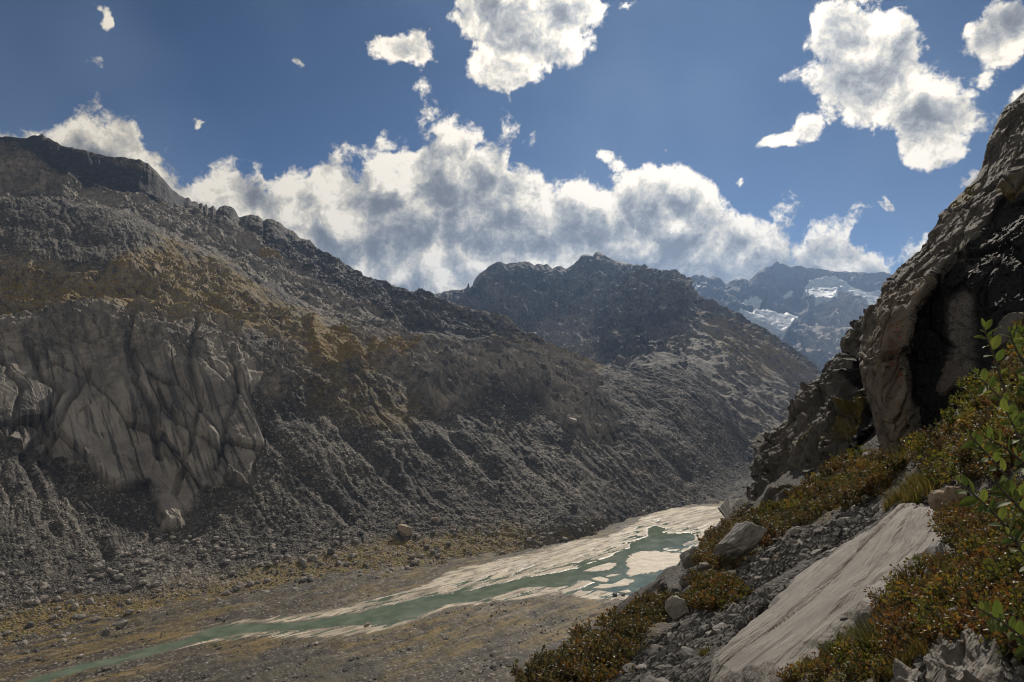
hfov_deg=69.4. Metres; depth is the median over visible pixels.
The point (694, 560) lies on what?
dwarf shrub
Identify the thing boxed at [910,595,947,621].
dwarf shrub
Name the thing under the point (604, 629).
dwarf shrub
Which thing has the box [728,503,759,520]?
dwarf shrub
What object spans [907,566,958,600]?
dwarf shrub
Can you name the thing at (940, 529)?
dwarf shrub
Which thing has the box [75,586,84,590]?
boulder
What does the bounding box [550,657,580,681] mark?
dwarf shrub
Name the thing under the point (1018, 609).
dwarf shrub
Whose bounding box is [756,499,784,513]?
dwarf shrub
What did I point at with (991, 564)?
dwarf shrub
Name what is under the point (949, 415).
dwarf shrub
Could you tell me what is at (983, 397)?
dwarf shrub
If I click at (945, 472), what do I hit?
dwarf shrub
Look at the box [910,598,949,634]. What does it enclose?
dwarf shrub
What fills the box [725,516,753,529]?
dwarf shrub
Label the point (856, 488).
dwarf shrub
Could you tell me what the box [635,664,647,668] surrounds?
stone
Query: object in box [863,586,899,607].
dwarf shrub
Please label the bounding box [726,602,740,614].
stone
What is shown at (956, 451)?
dwarf shrub
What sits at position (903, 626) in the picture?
dwarf shrub
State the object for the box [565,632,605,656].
dwarf shrub
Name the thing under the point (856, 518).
stone
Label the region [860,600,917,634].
dwarf shrub
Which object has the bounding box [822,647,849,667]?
dwarf shrub
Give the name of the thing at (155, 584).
boulder
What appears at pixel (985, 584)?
dwarf shrub
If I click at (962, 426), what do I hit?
dwarf shrub
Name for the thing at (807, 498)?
dwarf shrub
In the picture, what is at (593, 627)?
boulder
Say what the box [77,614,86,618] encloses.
boulder
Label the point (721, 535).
dwarf shrub
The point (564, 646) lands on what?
dwarf shrub
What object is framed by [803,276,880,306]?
glacier
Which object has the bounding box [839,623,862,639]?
dwarf shrub
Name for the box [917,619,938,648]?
dwarf shrub
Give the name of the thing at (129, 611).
boulder
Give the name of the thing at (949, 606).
dwarf shrub
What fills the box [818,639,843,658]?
dwarf shrub
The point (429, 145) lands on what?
sky
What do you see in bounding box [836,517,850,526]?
boulder
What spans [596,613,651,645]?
dwarf shrub
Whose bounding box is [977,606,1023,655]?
dwarf shrub
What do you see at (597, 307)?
mountain
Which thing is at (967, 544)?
dwarf shrub
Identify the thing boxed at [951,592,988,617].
dwarf shrub
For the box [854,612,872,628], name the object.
boulder
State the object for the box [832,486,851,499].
dwarf shrub
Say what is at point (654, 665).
boulder
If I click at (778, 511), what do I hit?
dwarf shrub
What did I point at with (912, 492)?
grass
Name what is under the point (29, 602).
boulder
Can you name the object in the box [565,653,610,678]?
dwarf shrub
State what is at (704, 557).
dwarf shrub
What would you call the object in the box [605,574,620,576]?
sandbar
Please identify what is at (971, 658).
boulder
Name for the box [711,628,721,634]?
stone
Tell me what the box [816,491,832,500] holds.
dwarf shrub
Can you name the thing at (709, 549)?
dwarf shrub
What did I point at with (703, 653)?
grass tuft
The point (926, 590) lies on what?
dwarf shrub
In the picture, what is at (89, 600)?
boulder
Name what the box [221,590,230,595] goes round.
boulder
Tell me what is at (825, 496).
dwarf shrub
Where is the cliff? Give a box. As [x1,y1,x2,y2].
[859,92,1023,459]
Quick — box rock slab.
[709,503,956,681]
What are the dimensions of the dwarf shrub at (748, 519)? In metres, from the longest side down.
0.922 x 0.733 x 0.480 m
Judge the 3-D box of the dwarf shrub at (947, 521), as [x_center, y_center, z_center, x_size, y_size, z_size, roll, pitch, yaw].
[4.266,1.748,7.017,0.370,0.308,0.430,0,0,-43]
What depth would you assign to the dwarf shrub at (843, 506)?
13.53 m
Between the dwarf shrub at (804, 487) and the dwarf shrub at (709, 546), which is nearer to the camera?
the dwarf shrub at (709, 546)
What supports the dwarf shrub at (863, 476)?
on the hillside
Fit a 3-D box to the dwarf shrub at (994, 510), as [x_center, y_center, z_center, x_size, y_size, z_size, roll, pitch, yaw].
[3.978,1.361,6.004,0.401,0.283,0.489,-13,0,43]
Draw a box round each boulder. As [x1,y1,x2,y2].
[3,630,13,635]
[19,640,27,645]
[25,599,32,605]
[25,621,34,628]
[29,546,34,551]
[33,600,40,604]
[39,584,46,591]
[39,595,47,601]
[50,613,57,620]
[53,595,60,600]
[65,599,73,603]
[70,603,79,608]
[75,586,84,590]
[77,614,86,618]
[86,598,93,603]
[90,565,97,570]
[92,617,100,621]
[97,572,105,578]
[100,629,109,635]
[109,570,118,574]
[113,620,127,626]
[115,573,123,579]
[123,585,130,591]
[125,609,133,614]
[138,579,147,584]
[151,581,159,586]
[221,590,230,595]
[233,585,241,590]
[247,580,253,585]
[265,561,272,566]
[300,559,306,564]
[300,576,307,581]
[327,548,333,554]
[397,524,412,535]
[567,417,576,425]
[571,503,578,508]
[585,626,606,635]
[613,578,663,616]
[651,662,662,669]
[657,580,667,592]
[664,595,688,620]
[671,588,679,592]
[679,547,702,568]
[679,571,695,586]
[686,634,692,641]
[697,562,711,572]
[713,520,766,559]
[745,580,753,585]
[788,540,797,545]
[789,526,803,535]
[800,532,810,538]
[813,526,826,533]
[819,642,834,655]
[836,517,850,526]
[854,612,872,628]
[860,494,870,501]
[890,625,1013,681]
[927,486,966,511]
[936,361,967,395]
[993,312,1023,350]
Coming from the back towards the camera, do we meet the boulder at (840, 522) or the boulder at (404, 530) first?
the boulder at (404, 530)
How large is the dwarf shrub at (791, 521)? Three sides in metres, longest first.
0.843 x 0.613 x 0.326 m
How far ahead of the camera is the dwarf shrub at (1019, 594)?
3.96 m
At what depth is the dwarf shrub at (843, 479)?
17.33 m
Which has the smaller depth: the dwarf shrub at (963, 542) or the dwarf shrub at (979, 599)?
the dwarf shrub at (979, 599)
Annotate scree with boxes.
[0,196,751,644]
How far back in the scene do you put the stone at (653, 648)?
9.03 m
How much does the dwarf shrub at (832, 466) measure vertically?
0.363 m
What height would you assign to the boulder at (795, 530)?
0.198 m
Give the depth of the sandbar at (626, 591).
882.55 m
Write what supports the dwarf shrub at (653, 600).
on the hillside
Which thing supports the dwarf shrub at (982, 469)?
on the hillside
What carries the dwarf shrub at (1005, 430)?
on the hillside
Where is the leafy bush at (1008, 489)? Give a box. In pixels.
[955,318,1023,656]
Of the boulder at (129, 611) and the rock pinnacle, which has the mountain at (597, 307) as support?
the rock pinnacle
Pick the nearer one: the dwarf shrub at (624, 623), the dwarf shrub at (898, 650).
the dwarf shrub at (898, 650)
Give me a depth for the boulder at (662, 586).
14.88 m
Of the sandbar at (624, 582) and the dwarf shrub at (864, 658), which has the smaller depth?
the dwarf shrub at (864, 658)
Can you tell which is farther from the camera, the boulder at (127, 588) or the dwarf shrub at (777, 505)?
the boulder at (127, 588)
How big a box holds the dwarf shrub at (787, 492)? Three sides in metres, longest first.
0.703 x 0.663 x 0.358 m
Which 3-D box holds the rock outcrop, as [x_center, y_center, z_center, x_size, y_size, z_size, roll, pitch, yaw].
[12.971,4.226,30.661,8.359,12.600,26.571,0,0,25]
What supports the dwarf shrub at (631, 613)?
on the hillside
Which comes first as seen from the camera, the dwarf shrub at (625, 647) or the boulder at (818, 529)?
the dwarf shrub at (625, 647)
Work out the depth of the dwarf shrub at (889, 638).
4.77 m
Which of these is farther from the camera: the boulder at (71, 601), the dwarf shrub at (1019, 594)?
the boulder at (71, 601)
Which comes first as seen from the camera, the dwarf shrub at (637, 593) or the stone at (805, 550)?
the stone at (805, 550)
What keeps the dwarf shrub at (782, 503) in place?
on the hillside
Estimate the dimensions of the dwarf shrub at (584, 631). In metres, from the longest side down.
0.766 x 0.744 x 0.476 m
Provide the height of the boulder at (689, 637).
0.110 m
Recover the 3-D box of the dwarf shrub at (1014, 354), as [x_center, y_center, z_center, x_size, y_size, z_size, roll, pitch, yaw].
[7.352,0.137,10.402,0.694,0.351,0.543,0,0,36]
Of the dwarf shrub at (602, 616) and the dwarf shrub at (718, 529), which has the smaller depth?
the dwarf shrub at (602, 616)
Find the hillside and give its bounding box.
[534,352,1023,681]
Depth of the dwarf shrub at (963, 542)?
5.80 m
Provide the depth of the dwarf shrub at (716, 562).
14.02 m
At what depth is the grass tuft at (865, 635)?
4.93 m
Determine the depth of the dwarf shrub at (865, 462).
17.55 m
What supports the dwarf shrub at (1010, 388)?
on the hillside
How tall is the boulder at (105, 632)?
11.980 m
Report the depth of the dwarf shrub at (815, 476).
20.37 m
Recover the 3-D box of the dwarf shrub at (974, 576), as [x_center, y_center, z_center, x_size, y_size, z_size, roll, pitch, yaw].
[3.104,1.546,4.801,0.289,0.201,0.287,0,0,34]
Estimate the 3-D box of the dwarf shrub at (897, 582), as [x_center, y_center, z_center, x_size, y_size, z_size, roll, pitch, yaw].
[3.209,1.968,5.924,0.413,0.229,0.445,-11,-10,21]
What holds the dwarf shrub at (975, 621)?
on the hillside
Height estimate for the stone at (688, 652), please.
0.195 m
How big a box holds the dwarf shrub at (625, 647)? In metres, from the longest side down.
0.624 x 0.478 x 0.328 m
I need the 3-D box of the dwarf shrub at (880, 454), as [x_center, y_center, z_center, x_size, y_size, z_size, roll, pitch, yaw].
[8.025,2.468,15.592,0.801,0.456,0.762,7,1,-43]
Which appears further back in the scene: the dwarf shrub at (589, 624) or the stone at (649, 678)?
the dwarf shrub at (589, 624)
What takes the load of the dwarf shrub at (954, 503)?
on the hillside
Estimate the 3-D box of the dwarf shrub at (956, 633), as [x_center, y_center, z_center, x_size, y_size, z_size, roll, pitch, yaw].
[2.604,1.616,4.120,0.409,0.230,0.361,0,0,-25]
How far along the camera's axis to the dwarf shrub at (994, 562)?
4.84 m
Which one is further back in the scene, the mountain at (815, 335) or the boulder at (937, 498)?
the mountain at (815, 335)
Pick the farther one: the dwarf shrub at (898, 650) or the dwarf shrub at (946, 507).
the dwarf shrub at (946, 507)
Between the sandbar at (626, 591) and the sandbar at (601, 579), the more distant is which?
the sandbar at (601, 579)
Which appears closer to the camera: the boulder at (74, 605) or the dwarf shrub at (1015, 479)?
the dwarf shrub at (1015, 479)
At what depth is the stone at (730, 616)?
9.01 m
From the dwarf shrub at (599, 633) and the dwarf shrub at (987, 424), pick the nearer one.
the dwarf shrub at (987, 424)
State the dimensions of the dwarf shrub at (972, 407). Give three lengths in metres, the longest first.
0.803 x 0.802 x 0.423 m
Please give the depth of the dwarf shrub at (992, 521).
5.58 m
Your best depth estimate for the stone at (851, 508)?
12.98 m
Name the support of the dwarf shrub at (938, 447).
on the hillside
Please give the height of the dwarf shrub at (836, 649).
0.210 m
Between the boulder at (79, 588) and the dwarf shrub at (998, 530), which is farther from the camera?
the boulder at (79, 588)
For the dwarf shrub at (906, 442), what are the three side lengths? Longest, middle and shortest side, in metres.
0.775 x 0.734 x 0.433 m
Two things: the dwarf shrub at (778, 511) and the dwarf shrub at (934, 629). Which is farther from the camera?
the dwarf shrub at (778, 511)
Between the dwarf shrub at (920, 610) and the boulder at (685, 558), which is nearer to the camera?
the dwarf shrub at (920, 610)
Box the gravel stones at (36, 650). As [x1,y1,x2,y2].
[0,592,608,681]
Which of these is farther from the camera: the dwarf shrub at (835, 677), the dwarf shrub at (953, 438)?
the dwarf shrub at (953, 438)
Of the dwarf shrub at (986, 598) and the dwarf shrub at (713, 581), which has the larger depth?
the dwarf shrub at (713, 581)
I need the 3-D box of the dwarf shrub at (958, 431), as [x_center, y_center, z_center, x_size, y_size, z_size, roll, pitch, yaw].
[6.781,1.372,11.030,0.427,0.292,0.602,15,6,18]
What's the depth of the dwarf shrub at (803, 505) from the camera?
15.78 m
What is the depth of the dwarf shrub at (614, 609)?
12.96 m
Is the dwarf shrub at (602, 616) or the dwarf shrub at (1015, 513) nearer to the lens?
the dwarf shrub at (1015, 513)
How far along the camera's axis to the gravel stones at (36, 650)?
709.96 m
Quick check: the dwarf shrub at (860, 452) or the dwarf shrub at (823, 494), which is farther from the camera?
the dwarf shrub at (860, 452)
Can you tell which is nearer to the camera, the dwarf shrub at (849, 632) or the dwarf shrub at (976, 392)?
the dwarf shrub at (849, 632)
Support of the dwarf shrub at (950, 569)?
on the hillside
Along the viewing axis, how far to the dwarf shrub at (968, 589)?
4.43 m
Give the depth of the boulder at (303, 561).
963.73 m
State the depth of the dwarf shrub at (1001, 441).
8.23 m
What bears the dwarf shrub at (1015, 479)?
on the hillside
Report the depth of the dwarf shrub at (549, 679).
9.21 m
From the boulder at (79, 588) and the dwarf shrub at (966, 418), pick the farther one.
the boulder at (79, 588)
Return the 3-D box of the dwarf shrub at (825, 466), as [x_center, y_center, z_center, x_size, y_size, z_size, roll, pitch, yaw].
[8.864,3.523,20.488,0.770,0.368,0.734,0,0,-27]
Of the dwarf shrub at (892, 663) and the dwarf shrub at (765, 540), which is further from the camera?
the dwarf shrub at (765, 540)
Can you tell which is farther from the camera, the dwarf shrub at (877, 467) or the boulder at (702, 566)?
the boulder at (702, 566)
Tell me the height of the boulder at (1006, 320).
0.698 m
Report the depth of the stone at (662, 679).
7.25 m
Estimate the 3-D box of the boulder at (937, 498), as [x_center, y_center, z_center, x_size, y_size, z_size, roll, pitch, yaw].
[4.797,1.749,8.142,0.409,0.309,0.282,0,0,0]
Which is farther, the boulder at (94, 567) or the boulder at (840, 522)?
the boulder at (94, 567)
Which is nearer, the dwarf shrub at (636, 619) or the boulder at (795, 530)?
the dwarf shrub at (636, 619)
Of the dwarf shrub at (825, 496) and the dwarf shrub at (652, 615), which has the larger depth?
the dwarf shrub at (825, 496)
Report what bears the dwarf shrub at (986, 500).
on the hillside
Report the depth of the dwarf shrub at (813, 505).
14.65 m
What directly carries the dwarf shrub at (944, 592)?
on the hillside
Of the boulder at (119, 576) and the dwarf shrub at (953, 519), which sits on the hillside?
the dwarf shrub at (953, 519)
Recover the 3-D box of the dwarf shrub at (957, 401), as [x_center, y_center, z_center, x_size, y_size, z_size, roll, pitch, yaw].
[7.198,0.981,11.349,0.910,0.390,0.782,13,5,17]
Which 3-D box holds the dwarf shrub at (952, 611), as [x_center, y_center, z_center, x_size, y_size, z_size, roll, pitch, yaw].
[2.669,1.610,4.237,0.467,0.262,0.488,-1,13,-4]
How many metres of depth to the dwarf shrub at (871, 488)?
13.12 m
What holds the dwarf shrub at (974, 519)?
on the hillside
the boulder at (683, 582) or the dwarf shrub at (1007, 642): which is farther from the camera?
the boulder at (683, 582)
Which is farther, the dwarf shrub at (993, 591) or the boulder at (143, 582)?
the boulder at (143, 582)
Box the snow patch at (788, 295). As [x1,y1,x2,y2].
[783,290,793,298]
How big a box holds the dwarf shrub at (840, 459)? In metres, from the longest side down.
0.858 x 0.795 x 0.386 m
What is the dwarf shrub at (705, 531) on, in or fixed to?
on the hillside
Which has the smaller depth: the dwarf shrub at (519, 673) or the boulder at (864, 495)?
the dwarf shrub at (519, 673)
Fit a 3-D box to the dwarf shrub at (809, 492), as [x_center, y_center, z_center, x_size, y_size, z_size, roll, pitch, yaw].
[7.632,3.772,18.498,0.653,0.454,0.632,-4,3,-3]
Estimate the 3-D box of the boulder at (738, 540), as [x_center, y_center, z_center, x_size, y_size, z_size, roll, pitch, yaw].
[4.431,3.909,14.350,1.034,0.834,0.636,0,0,0]
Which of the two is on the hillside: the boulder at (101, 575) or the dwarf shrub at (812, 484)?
the dwarf shrub at (812, 484)
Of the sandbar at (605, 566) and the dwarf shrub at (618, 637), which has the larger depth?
the sandbar at (605, 566)
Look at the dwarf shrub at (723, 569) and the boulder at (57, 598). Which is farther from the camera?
the boulder at (57, 598)
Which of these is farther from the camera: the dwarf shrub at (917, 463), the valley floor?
the valley floor
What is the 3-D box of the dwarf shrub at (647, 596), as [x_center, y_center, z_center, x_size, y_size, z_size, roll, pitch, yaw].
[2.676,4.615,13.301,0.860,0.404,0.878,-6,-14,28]
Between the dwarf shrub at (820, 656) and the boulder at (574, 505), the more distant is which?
the boulder at (574, 505)
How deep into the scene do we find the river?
864.50 m
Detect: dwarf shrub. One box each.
[505,654,556,681]
[514,671,535,681]
[523,644,564,681]
[524,649,566,681]
[542,654,582,681]
[542,655,567,678]
[550,645,579,659]
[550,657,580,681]
[555,630,596,657]
[564,635,627,678]
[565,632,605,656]
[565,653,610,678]
[566,624,603,645]
[570,616,609,634]
[570,657,609,681]
[575,649,633,681]
[580,626,612,642]
[583,631,636,667]
[587,615,611,629]
[589,624,626,641]
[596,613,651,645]
[597,640,634,672]
[598,605,629,621]
[601,633,648,658]
[607,606,658,623]
[607,615,648,637]
[612,606,637,618]
[620,598,655,616]
[623,614,654,635]
[628,591,652,607]
[632,605,668,625]
[633,603,667,622]
[636,585,679,605]
[639,603,668,618]
[645,592,673,609]
[651,590,691,614]
[681,588,702,612]
[683,581,753,610]
[684,567,720,587]
[687,588,737,611]
[689,547,710,566]
[689,578,722,590]
[691,571,744,588]
[693,572,722,585]
[693,573,745,602]
[696,527,721,545]
[697,537,721,557]
[699,545,715,564]
[700,568,727,575]
[703,534,724,551]
[704,525,719,538]
[704,553,743,563]
[706,553,743,569]
[707,525,722,536]
[708,572,737,582]
[716,532,727,540]
[720,516,746,526]
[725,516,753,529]
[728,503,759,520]
[737,516,763,524]
[741,548,757,557]
[743,507,764,516]
[749,516,767,525]
[751,510,767,522]
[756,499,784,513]
[758,533,773,548]
[759,519,788,539]
[760,515,776,524]
[764,506,791,518]
[767,519,790,528]
[770,511,796,526]
[771,500,786,509]
[773,663,805,681]
[778,499,796,509]
[779,507,797,517]
[779,512,812,526]
[783,484,800,495]
[784,489,812,508]
[787,653,827,669]
[787,660,821,681]
[791,481,810,496]
[794,507,821,523]
[797,492,813,503]
[797,498,822,513]
[800,474,819,485]
[801,496,818,506]
[801,667,824,681]
[803,498,832,513]
[803,648,829,663]
[803,654,845,679]
[804,484,829,499]
[806,469,828,482]
[806,480,827,492]
[811,490,840,512]
[813,478,839,493]
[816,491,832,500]
[817,466,832,476]
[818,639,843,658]
[819,461,835,470]
[821,668,858,681]
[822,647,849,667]
[825,454,847,464]
[825,461,844,472]
[830,634,859,663]
[831,482,882,506]
[832,461,855,477]
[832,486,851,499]
[834,651,870,681]
[835,473,852,485]
[836,449,859,463]
[839,496,852,509]
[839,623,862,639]
[841,637,862,652]
[842,667,871,681]
[843,469,865,479]
[844,478,867,496]
[845,444,871,459]
[845,640,888,675]
[847,455,868,466]
[851,460,876,475]
[851,468,884,483]
[854,472,891,495]
[857,459,877,467]
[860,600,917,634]
[861,449,877,464]
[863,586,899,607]
[865,465,898,487]
[865,652,896,681]
[867,598,910,616]
[870,607,925,643]
[873,446,897,463]
[873,458,889,471]
[873,633,922,665]
[876,599,919,626]
[877,624,928,659]
[879,582,918,605]
[880,571,912,593]
[880,655,911,676]
[882,456,909,472]
[884,449,900,460]
[886,574,925,601]
[887,452,914,467]
[888,563,933,590]
[900,432,928,453]
[902,551,939,576]
[902,569,942,602]
[906,439,929,453]
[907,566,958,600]
[908,428,945,449]
[909,450,931,464]
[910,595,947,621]
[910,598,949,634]
[913,450,942,469]
[915,577,962,616]
[917,442,961,466]
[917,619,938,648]
[920,422,957,448]
[920,549,955,573]
[920,565,978,607]
[921,459,956,483]
[922,450,971,483]
[922,611,960,638]
[924,444,936,455]
[925,592,988,633]
[926,514,981,543]
[927,505,971,526]
[927,560,958,578]
[927,604,985,642]
[929,438,953,460]
[931,502,970,520]
[932,598,957,621]
[934,416,963,433]
[934,503,976,523]
[939,404,969,426]
[939,510,967,528]
[940,513,978,529]
[941,432,986,456]
[941,498,971,513]
[941,523,976,552]
[943,431,971,445]
[944,504,982,523]
[946,569,1006,610]
[948,392,978,413]
[950,432,984,468]
[950,546,1002,582]
[950,550,967,563]
[951,416,974,432]
[951,423,973,436]
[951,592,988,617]
[951,602,986,632]
[953,535,981,551]
[954,393,994,415]
[954,436,985,455]
[955,454,987,480]
[955,529,997,561]
[956,369,993,390]
[956,408,993,427]
[957,380,979,400]
[957,421,982,440]
[958,591,1023,635]
[959,505,975,512]
[964,566,993,594]
[964,591,1013,616]
[965,430,1010,459]
[965,511,996,525]
[966,454,1016,482]
[967,516,1005,541]
[967,521,984,530]
[967,591,995,618]
[968,547,1020,591]
[969,379,993,398]
[970,398,1002,421]
[970,498,995,515]
[971,393,992,409]
[971,429,1022,469]
[971,587,1023,619]
[972,496,1014,522]
[973,407,1007,433]
[973,486,1016,505]
[973,541,1002,558]
[975,572,1000,593]
[975,617,1023,659]
[976,388,1011,411]
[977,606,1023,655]
[977,606,1023,661]
[980,581,1022,599]
[981,413,1021,443]
[981,549,1006,573]
[982,431,1023,456]
[982,513,1007,533]
[982,527,1007,547]
[983,532,1022,566]
[984,547,1023,584]
[985,495,1023,513]
[988,366,1018,386]
[988,582,1022,599]
[989,374,1021,399]
[989,502,1019,518]
[990,362,1023,383]
[990,401,1023,426]
[990,504,1023,529]
[990,578,1023,616]
[993,352,1021,370]
[993,569,1023,592]
[994,513,1023,537]
[995,410,1023,432]
[996,525,1023,551]
[997,421,1023,448]
[999,373,1023,405]
[1003,594,1023,624]
[1005,344,1023,361]
[1007,362,1022,379]
[1008,557,1023,576]
[1009,391,1023,409]
[1010,313,1023,330]
[1014,474,1023,488]
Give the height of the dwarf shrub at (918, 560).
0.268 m
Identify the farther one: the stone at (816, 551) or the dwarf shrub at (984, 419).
the stone at (816, 551)
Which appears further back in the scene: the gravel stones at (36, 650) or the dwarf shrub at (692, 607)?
the gravel stones at (36, 650)
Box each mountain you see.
[434,251,822,461]
[690,261,890,370]
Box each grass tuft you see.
[692,639,722,656]
[836,614,901,658]
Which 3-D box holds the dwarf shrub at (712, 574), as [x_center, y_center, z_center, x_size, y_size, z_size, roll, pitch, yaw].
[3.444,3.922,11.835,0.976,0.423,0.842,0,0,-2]
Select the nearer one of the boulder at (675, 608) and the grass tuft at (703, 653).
the grass tuft at (703, 653)
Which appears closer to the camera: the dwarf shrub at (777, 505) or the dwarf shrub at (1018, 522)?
the dwarf shrub at (1018, 522)
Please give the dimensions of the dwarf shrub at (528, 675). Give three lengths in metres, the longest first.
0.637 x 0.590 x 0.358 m
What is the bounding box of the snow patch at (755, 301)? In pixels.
[742,296,761,309]
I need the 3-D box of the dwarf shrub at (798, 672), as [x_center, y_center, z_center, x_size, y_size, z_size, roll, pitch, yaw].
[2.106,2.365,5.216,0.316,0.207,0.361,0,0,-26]
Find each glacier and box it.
[739,308,798,339]
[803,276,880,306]
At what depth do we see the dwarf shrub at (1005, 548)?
4.76 m
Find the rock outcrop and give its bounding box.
[718,309,874,518]
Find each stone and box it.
[622,663,635,672]
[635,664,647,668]
[644,675,655,681]
[648,644,663,655]
[650,654,662,661]
[654,677,669,681]
[681,646,697,658]
[698,624,713,632]
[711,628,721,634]
[724,614,738,619]
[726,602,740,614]
[791,538,804,546]
[798,553,810,561]
[801,548,808,552]
[811,549,821,555]
[849,506,861,511]
[850,515,861,522]
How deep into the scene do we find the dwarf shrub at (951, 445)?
9.60 m
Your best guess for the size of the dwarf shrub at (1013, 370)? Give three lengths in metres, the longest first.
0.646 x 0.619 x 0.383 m
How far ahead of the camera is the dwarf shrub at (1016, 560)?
4.42 m
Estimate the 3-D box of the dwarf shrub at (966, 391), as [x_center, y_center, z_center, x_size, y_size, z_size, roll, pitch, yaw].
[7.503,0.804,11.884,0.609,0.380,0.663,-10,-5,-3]
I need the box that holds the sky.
[0,0,1023,293]
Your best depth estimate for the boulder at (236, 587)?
882.78 m
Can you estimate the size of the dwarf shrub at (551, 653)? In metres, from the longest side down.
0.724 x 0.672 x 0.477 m
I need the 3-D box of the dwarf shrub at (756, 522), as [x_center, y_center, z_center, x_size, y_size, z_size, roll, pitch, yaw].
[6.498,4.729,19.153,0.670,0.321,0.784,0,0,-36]
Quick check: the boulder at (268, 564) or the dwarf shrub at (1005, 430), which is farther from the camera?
the boulder at (268, 564)
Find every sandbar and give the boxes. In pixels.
[583,563,616,571]
[591,577,608,582]
[592,578,633,588]
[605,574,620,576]
[619,590,630,592]
[625,550,680,576]
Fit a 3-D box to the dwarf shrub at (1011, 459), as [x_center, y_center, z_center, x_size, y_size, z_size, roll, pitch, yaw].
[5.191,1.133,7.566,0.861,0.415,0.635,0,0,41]
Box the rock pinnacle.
[464,283,471,298]
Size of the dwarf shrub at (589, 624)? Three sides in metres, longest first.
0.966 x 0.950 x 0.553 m
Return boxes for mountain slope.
[0,134,754,646]
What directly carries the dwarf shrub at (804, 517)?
on the hillside
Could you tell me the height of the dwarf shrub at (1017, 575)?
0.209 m
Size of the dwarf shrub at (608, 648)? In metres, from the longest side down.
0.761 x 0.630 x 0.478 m
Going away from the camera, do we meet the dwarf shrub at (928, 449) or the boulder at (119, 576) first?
the dwarf shrub at (928, 449)
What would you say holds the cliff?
on the hillside
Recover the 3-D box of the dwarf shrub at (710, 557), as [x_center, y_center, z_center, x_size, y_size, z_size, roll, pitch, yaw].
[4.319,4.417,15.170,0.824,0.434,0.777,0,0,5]
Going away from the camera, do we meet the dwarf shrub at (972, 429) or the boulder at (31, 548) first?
the dwarf shrub at (972, 429)
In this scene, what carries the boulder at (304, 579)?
on the scree
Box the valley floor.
[0,498,739,681]
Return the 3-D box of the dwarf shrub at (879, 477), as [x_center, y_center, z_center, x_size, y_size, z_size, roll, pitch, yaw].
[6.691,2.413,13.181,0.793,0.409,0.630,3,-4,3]
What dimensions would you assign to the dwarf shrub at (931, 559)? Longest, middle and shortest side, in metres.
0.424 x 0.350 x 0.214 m
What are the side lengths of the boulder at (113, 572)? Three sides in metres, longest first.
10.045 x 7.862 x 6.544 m
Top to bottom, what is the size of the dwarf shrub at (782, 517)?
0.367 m
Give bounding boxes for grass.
[550,443,1021,681]
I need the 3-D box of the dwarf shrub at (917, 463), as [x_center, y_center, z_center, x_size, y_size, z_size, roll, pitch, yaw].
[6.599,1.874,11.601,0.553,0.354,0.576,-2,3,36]
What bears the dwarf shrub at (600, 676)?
on the hillside
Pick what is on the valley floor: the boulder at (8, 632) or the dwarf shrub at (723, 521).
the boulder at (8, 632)
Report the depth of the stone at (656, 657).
8.52 m
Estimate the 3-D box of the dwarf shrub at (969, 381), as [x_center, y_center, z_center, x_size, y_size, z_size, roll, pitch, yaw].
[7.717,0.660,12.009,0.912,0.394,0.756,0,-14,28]
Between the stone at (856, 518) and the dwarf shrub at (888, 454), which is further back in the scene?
the dwarf shrub at (888, 454)
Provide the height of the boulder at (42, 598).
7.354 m
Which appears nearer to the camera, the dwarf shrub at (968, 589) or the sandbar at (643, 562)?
the dwarf shrub at (968, 589)
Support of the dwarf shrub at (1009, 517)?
on the hillside
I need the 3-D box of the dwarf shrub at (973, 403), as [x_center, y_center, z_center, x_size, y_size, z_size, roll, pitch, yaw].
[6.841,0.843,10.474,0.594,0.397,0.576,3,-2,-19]
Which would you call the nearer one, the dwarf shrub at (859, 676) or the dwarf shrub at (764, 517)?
the dwarf shrub at (859, 676)
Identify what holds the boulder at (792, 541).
on the hillside
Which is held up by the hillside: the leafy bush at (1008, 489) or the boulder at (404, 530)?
the leafy bush at (1008, 489)
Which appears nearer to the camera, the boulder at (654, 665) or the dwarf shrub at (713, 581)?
the boulder at (654, 665)
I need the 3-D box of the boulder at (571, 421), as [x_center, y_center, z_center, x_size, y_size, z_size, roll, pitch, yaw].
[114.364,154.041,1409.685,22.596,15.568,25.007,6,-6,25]
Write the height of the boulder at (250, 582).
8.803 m
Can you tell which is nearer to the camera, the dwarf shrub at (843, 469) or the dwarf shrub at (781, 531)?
the dwarf shrub at (781, 531)
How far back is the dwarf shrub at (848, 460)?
18.77 m
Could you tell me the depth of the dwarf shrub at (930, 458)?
10.27 m
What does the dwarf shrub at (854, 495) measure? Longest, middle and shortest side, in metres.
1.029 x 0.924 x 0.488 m
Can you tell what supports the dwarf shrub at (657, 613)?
on the hillside
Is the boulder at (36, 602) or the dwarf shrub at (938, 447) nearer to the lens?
the dwarf shrub at (938, 447)
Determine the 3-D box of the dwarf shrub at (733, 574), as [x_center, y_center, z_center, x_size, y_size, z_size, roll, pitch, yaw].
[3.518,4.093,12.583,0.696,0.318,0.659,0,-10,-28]
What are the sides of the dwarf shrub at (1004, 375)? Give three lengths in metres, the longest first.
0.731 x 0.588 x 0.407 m
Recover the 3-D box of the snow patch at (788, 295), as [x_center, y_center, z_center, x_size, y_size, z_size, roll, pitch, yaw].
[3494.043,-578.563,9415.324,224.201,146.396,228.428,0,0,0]
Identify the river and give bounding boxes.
[26,520,703,681]
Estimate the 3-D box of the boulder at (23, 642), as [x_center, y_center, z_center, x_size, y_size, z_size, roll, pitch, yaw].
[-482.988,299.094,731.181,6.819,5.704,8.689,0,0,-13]

